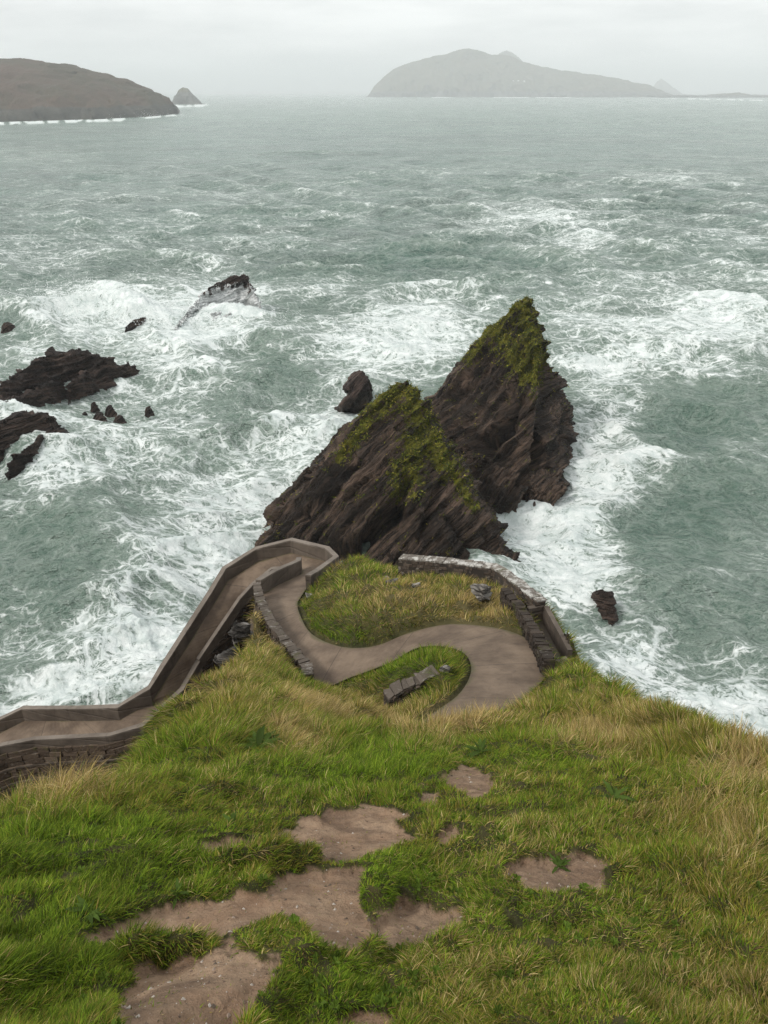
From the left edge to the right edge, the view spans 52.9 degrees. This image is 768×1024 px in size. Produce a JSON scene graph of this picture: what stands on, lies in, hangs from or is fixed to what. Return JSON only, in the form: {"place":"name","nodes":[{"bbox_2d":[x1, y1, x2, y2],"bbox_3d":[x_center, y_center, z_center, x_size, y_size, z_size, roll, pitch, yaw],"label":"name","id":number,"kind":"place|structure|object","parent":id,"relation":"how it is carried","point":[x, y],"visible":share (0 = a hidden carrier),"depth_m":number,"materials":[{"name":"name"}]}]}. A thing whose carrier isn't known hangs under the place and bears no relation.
{"place":"outdoors","nodes":[
{"label":"outdoors","id":0,"kind":"place"},
{"bbox_2d":[0,553,544,742],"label":"path","id":1,"kind":"structure","parent":0,"point":[503,662],"depth_m":30.70,"materials":[{"name":"concrete"}]},
{"bbox_2d":[0,538,338,732],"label":"parapet wall","id":2,"kind":"structure","parent":1,"relation":"on","point":[143,698],"depth_m":43.83,"materials":[{"name":"concrete"}]},
{"bbox_2d":[196,566,279,668],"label":"parapet wall","id":3,"kind":"structure","parent":1,"relation":"on","point":[241,601],"depth_m":44.91,"materials":[{"name":"concrete"}]},
{"bbox_2d":[255,557,301,593],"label":"parapet wall","id":4,"kind":"structure","parent":1,"relation":"on","point":[271,579],"depth_m":41.05,"materials":[{"name":"concrete"}]},
{"bbox_2d":[0,92,767,736],"bbox_3d":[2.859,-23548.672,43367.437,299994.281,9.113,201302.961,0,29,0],"label":"sea","id":5,"kind":"structure","parent":0,"point":[622,242],"depth_m":164.29,"materials":[{"name":"liquid"}]},
{"bbox_2d":[0,322,14,333],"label":"rock","id":6,"kind":"object","parent":5,"relation":"in","point":[6,327],"visible":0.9,"depth_m":167.63,"materials":[{"name":"stone"}]},
{"bbox_2d":[0,410,69,479],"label":"rock","id":7,"kind":"object","parent":5,"relation":"in","point":[14,426],"visible":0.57,"depth_m":110.69,"materials":[{"name":"brown stone"}]},
{"bbox_2d":[0,346,139,406],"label":"rock","id":8,"kind":"object","parent":5,"relation":"in","point":[41,381],"visible":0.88,"depth_m":132.92,"materials":[{"name":"black stone"}]},
{"bbox_2d":[0,58,179,121],"bbox_3d":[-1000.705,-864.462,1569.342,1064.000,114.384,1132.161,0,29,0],"label":"headland","id":9,"kind":"structure","parent":5,"relation":"in","point":[33,90],"depth_m":1514.47,"materials":[{"name":"grey stone"}]},
{"bbox_2d":[90,402,99,412],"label":"boulder","id":10,"kind":"object","parent":5,"relation":"in","point":[94,407],"visible":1,"depth_m":126.45,"materials":[{"name":"brown stone"}]},
{"bbox_2d":[93,412,107,421],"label":"boulder","id":11,"kind":"object","parent":5,"relation":"in","point":[99,416],"visible":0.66,"depth_m":121.82,"materials":[{"name":"stone"}]},
{"bbox_2d":[105,405,116,416],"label":"boulder","id":12,"kind":"object","parent":5,"relation":"in","point":[110,411],"visible":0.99,"depth_m":124.66,"materials":[{"name":"brown stone"}]},
{"bbox_2d":[113,415,126,423],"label":"boulder","id":13,"kind":"object","parent":5,"relation":"in","point":[119,419],"visible":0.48,"depth_m":120.55,"materials":[{"name":"stone"}]},
{"bbox_2d":[125,317,145,331],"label":"rock","id":14,"kind":"object","parent":5,"relation":"in","point":[130,326],"visible":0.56,"depth_m":167.53,"materials":[{"name":"black stone"}]},
{"bbox_2d":[144,406,154,417],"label":"boulder","id":15,"kind":"object","parent":5,"relation":"in","point":[149,411],"visible":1,"depth_m":124.64,"materials":[{"name":"brown stone"}]},
{"bbox_2d":[172,87,201,103],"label":"islet","id":16,"kind":"object","parent":5,"relation":"in","point":[183,95],"visible":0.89,"depth_m":3072.56,"materials":[{"name":"grey stone"}]},
{"bbox_2d":[173,274,263,329],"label":"rock","id":17,"kind":"object","parent":5,"relation":"in","point":[236,289],"visible":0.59,"depth_m":178.72,"materials":[{"name":"grey stone"}]},
{"bbox_2d":[1,113,482,352],"bbox_3d":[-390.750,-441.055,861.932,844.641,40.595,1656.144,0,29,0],"label":"sea spray","id":18,"kind":"object","parent":5,"relation":"on","point":[151,306],"visible":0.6,"depth_m":172.41,"materials":[{"name":"white liquid"}]},
{"bbox_2d":[334,370,372,413],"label":"rock","id":19,"kind":"object","parent":5,"relation":"in","point":[357,388],"visible":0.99,"depth_m":121.58,"materials":[{"name":"stone"}]},
{"bbox_2d":[255,379,520,568],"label":"sea stack","id":20,"kind":"object","parent":5,"relation":"in","point":[387,476],"visible":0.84,"depth_m":84.18,"materials":[{"name":"brown stone"}]},
{"bbox_2d":[424,295,578,513],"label":"sea stack","id":21,"kind":"object","parent":5,"relation":"in","point":[503,409],"visible":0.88,"depth_m":102.78,"materials":[{"name":"brown stone"}]},
{"bbox_2d":[367,48,672,96],"bbox_3d":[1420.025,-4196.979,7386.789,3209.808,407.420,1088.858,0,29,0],"label":"island","id":22,"kind":"structure","parent":5,"relation":"in","point":[467,72],"depth_m":7117.94,"materials":[{"name":"grey stone"}]},
{"bbox_2d":[590,589,618,625],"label":"rock","id":23,"kind":"object","parent":5,"relation":"in","point":[604,601],"visible":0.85,"depth_m":75.89,"materials":[{"name":"brown stone"}]},
{"bbox_2d":[653,79,682,94],"bbox_3d":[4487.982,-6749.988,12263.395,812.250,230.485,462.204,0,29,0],"label":"island","id":24,"kind":"structure","parent":5,"relation":"in","point":[663,85],"depth_m":12181.01,"materials":[{"name":"grey stone"}]},
{"bbox_2d":[652,92,767,97],"bbox_3d":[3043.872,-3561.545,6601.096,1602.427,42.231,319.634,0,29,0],"label":"reef","id":25,"kind":"object","parent":5,"relation":"in","point":[734,95],"visible":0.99,"depth_m":6491.81},
{"bbox_2d":[0,558,767,1023],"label":"hillside","id":26,"kind":"structure","parent":0,"point":[378,824],"depth_m":4.94,"materials":[{"name":"green plant"}]},
{"bbox_2d":[65,895,109,925],"bbox_3d":[-1.740,2.330,4.488,0.255,0.060,0.173,23,36,35],"label":"dock plant","id":27,"kind":"object","parent":26,"relation":"on","point":[95,912],"visible":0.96,"depth_m":4.49,"materials":[{"name":"green plant"}]},
{"bbox_2d":[0,596,254,805],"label":"retaining wall","id":28,"kind":"structure","parent":26,"relation":"on","point":[33,760],"depth_m":43.22,"materials":[{"name":"stone"}]},
{"bbox_2d":[0,660,200,754],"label":"parapet wall","id":29,"kind":"structure","parent":28,"relation":"on","point":[71,739],"depth_m":42.50,"materials":[{"name":"concrete"}]},
{"bbox_2d":[166,878,188,908],"bbox_3d":[-1.335,2.428,4.923,0.145,0.053,0.167,-24,37,-37],"label":"dock plant","id":30,"kind":"object","parent":26,"relation":"on","point":[177,886],"visible":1,"depth_m":4.93,"materials":[{"name":"green plant"}]},
{"bbox_2d":[213,646,238,668],"bbox_3d":[-5.958,5.578,29.402,0.972,0.956,0.749,-15,32,-26],"label":"rock outcrop","id":31,"kind":"object","parent":26,"relation":"on","point":[218,659],"visible":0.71,"depth_m":29.18,"materials":[{"name":"grey stone"}]},
{"bbox_2d":[222,812,236,827],"bbox_3d":[-1.279,2.558,6.337,0.149,0.064,0.239,-6,29,-11],"label":"dock plant","id":32,"kind":"object","parent":26,"relation":"on","point":[232,818],"visible":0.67,"depth_m":6.38,"materials":[{"name":"green plant"}]},
{"bbox_2d":[228,620,254,645],"bbox_3d":[-6.048,5.184,33.125,1.149,1.375,0.892,0,29,0],"label":"rock outcrop","id":33,"kind":"object","parent":26,"relation":"on","point":[239,632],"visible":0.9,"depth_m":32.80,"materials":[{"name":"grey stone"}]},
{"bbox_2d":[237,725,280,756],"bbox_3d":[-1.802,3.392,11.164,0.655,0.191,0.663,14,31,24],"label":"dock plant","id":34,"kind":"object","parent":26,"relation":"on","point":[259,737],"visible":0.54,"depth_m":11.25,"materials":[{"name":"green plant"}]},
{"bbox_2d":[259,739,290,752],"bbox_3d":[-1.530,3.417,10.969,0.529,0.135,0.506,0,29,0],"label":"dock plant","id":35,"kind":"object","parent":26,"relation":"on","point":[269,740],"visible":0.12,"depth_m":11.07,"materials":[{"name":"green plant"}]},
{"bbox_2d":[253,582,313,680],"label":"stone wall","id":36,"kind":"structure","parent":26,"relation":"on","point":[274,630],"depth_m":32.31,"materials":[{"name":"grey stone"}]},
{"bbox_2d":[100,771,601,1023],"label":"pebbles","id":37,"kind":"object","parent":26,"relation":"on","point":[213,1006],"visible":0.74,"depth_m":4.30,"materials":[{"name":"brown stone"}]},
{"bbox_2d":[0,730,765,1023],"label":"weeds","id":38,"kind":"object","parent":26,"relation":"on","point":[380,999],"visible":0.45,"depth_m":3.81,"materials":[{"name":"green plant"}]},
{"bbox_2d":[0,710,767,1023],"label":"grass","id":39,"kind":"structure","parent":26,"relation":"on","point":[731,835],"depth_m":5.09,"materials":[{"name":"green plant"}]},
{"bbox_2d":[385,578,397,583],"bbox_3d":[0.389,3.157,35.065,0.671,0.317,0.350,-13,31,-23],"label":"rock outcrop","id":40,"kind":"object","parent":26,"relation":"on","point":[395,579],"visible":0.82,"depth_m":35.01,"materials":[{"name":"grey stone"}]},
{"bbox_2d":[23,681,767,798],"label":"dry grass","id":41,"kind":"structure","parent":26,"relation":"on","point":[479,711],"depth_m":13.02,"materials":[{"name":"beige plant"}]},
{"bbox_2d":[383,665,438,708],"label":"stone wall","id":42,"kind":"structure","parent":26,"relation":"on","point":[395,692],"depth_m":24.90,"materials":[{"name":"grey stone"}]},
{"bbox_2d":[410,582,419,588],"bbox_3d":[1.392,3.250,34.096,0.438,0.301,0.420,-20,34,-32],"label":"rock outcrop","id":43,"kind":"object","parent":26,"relation":"on","point":[415,584],"visible":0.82,"depth_m":33.99,"materials":[{"name":"grey stone"}]},
{"bbox_2d":[111,553,767,773],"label":"grass","id":44,"kind":"structure","parent":26,"relation":"on","point":[275,681],"depth_m":15.48,"materials":[{"name":"green plant"}]},
{"bbox_2d":[439,665,449,672],"bbox_3d":[1.962,5.045,25.030,0.363,0.251,0.313,0,29,0],"label":"rock outcrop","id":45,"kind":"object","parent":26,"relation":"on","point":[445,668],"visible":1,"depth_m":24.93,"materials":[{"name":"grey stone"}]},
{"bbox_2d":[398,554,546,607],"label":"stone wall","id":46,"kind":"structure","parent":26,"relation":"on","point":[502,576],"depth_m":35.72,"materials":[{"name":"grey stone"}]},
{"bbox_2d":[463,738,492,758],"bbox_3d":[1.219,3.147,10.266,0.440,0.104,0.322,-19,34,-30],"label":"dock plant","id":47,"kind":"object","parent":26,"relation":"on","point":[481,745],"visible":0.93,"depth_m":10.27,"materials":[{"name":"green plant"}]},
{"bbox_2d":[470,583,491,601],"bbox_3d":[4.138,3.307,32.436,0.920,0.657,0.920,-7,29,-13],"label":"rock outcrop","id":48,"kind":"object","parent":26,"relation":"on","point":[481,592],"visible":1,"depth_m":32.21,"materials":[{"name":"grey stone"}]},
{"bbox_2d":[499,587,554,678],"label":"rubble wall","id":49,"kind":"structure","parent":26,"relation":"on","point":[533,635],"depth_m":28.22,"materials":[{"name":"stone"}]},
{"bbox_2d":[527,605,572,663],"bbox_3d":[6.302,5.312,29.099,1.076,2.450,5.492,0,29,0],"label":"concrete chute","id":50,"kind":"object","parent":26,"relation":"on","point":[549,626],"visible":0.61,"depth_m":30.12,"materials":[{"name":"grey concrete"}]},
{"bbox_2d":[548,851,570,873],"bbox_3d":[1.240,2.460,5.434,0.159,0.055,0.202,0,29,0],"label":"dock plant","id":51,"kind":"object","parent":26,"relation":"on","point":[558,862],"visible":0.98,"depth_m":5.42,"materials":[{"name":"green plant"}]},
{"bbox_2d":[599,779,636,806],"bbox_3d":[2.206,2.679,7.317,0.376,0.095,0.250,23,36,36],"label":"dock plant","id":52,"kind":"object","parent":26,"relation":"on","point":[615,793],"visible":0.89,"depth_m":7.33,"materials":[{"name":"green plant"}]},
{"bbox_2d":[0,0,767,91],"label":"sky","id":53,"kind":"structure","parent":0,"point":[156,45],"materials":[{"name":"white"}]},
{"bbox_2d":[498,50,521,60],"bbox_3d":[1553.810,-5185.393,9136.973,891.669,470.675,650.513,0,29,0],"label":"hills","id":54,"kind":"structure","parent":0,"point":[506,52],"depth_m":9032.34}
]}

